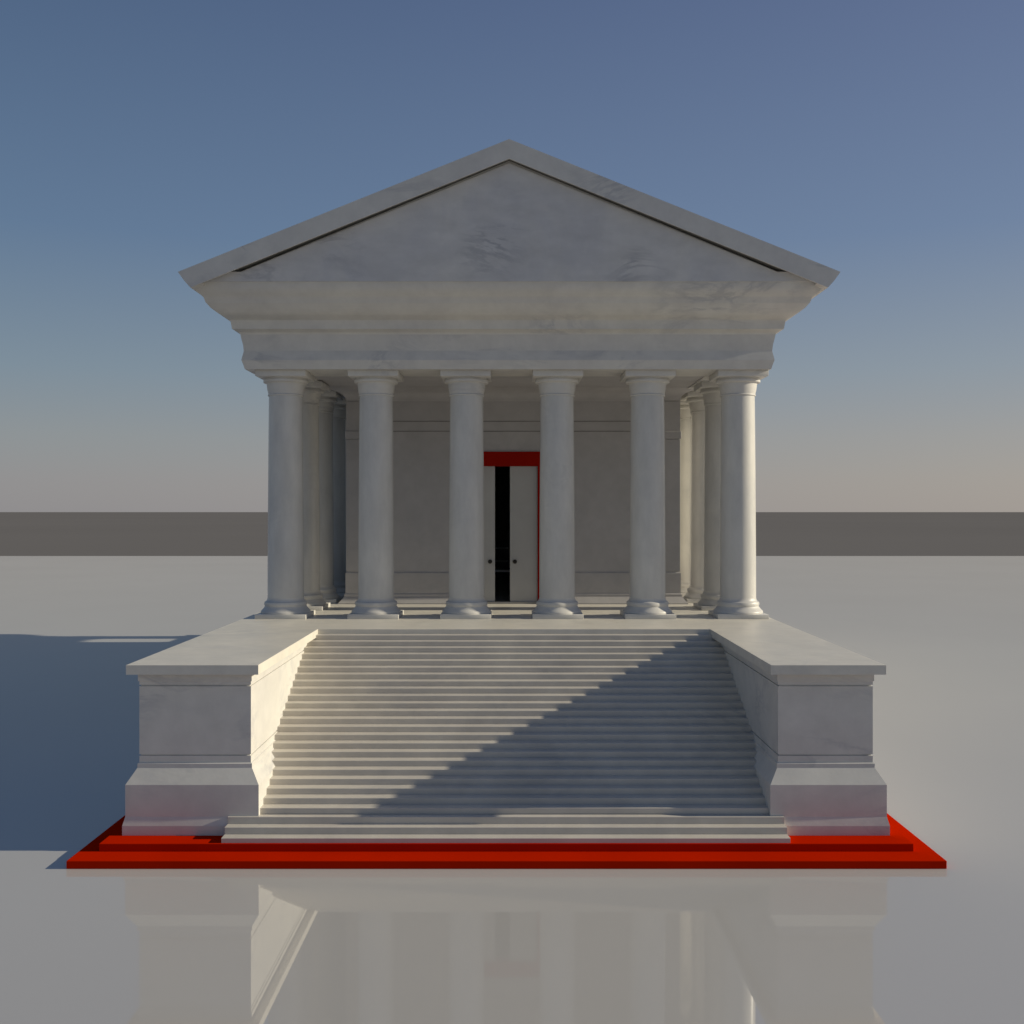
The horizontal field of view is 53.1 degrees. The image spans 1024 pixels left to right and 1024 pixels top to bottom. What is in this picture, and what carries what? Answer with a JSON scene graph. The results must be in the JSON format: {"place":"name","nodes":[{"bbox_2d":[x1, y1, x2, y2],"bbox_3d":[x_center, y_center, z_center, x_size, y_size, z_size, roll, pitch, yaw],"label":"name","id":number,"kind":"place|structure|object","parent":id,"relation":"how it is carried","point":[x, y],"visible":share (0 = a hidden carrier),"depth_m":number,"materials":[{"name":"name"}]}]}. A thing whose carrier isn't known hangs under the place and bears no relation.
{"place":"outdoors","nodes":[
{"label":"outdoors","id":0,"kind":"place"},
{"bbox_2d":[495,569,509,571],"bbox_3d":[-0.400,2.704,39.000,2.000,1.013,0.800,0,0,0],"label":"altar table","id":1,"kind":"object","parent":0,"point":[502,570],"visible":0.02,"depth_m":38.60,"materials":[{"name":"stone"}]},
{"bbox_2d":[0,556,1023,1023],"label":"plaza","id":2,"kind":"structure","parent":0,"point":[940,638],"depth_m":18.94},
{"bbox_2d":[66,814,946,868],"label":"stepped platform","id":3,"kind":"structure","parent":2,"relation":"on","point":[899,847],"depth_m":20.73,"materials":[{"name":"red paint"}]},
{"bbox_2d":[122,139,889,842],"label":"temple","id":4,"kind":"structure","parent":3,"relation":"on","point":[550,371],"depth_m":29.30,"materials":[{"name":"stone"}]},
{"bbox_2d":[484,466,494,601],"bbox_3d":[-1.106,0.772,35.984,1.013,4.765,0.213,0,0,0],"label":"door leaf","id":5,"kind":"structure","parent":4,"relation":"in","point":[489,471],"depth_m":36.01,"materials":[{"name":"stone"}]},
{"bbox_2d":[495,542,509,590],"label":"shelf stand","id":6,"kind":"object","parent":4,"relation":"on","point":[505,560],"visible":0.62,"depth_m":41.85,"materials":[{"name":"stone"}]},
{"bbox_2d":[510,466,537,601],"bbox_3d":[0.414,0.772,35.984,0.970,4.765,0.213,0,0,0],"label":"door leaf","id":7,"kind":"structure","parent":4,"relation":"in","point":[523,479],"depth_m":36.01,"materials":[{"name":"stone"}]},
{"bbox_2d":[0,512,1023,555],"bbox_3d":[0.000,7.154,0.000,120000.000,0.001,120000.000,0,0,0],"label":"distant ground","id":8,"kind":"structure","parent":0,"point":[246,533],"depth_m":333.17,"materials":[{"name":"grey"}]},
{"bbox_2d":[0,0,1023,511],"label":"sky","id":9,"kind":"structure","parent":0,"point":[879,144],"materials":[{"name":"blue"}]}
]}

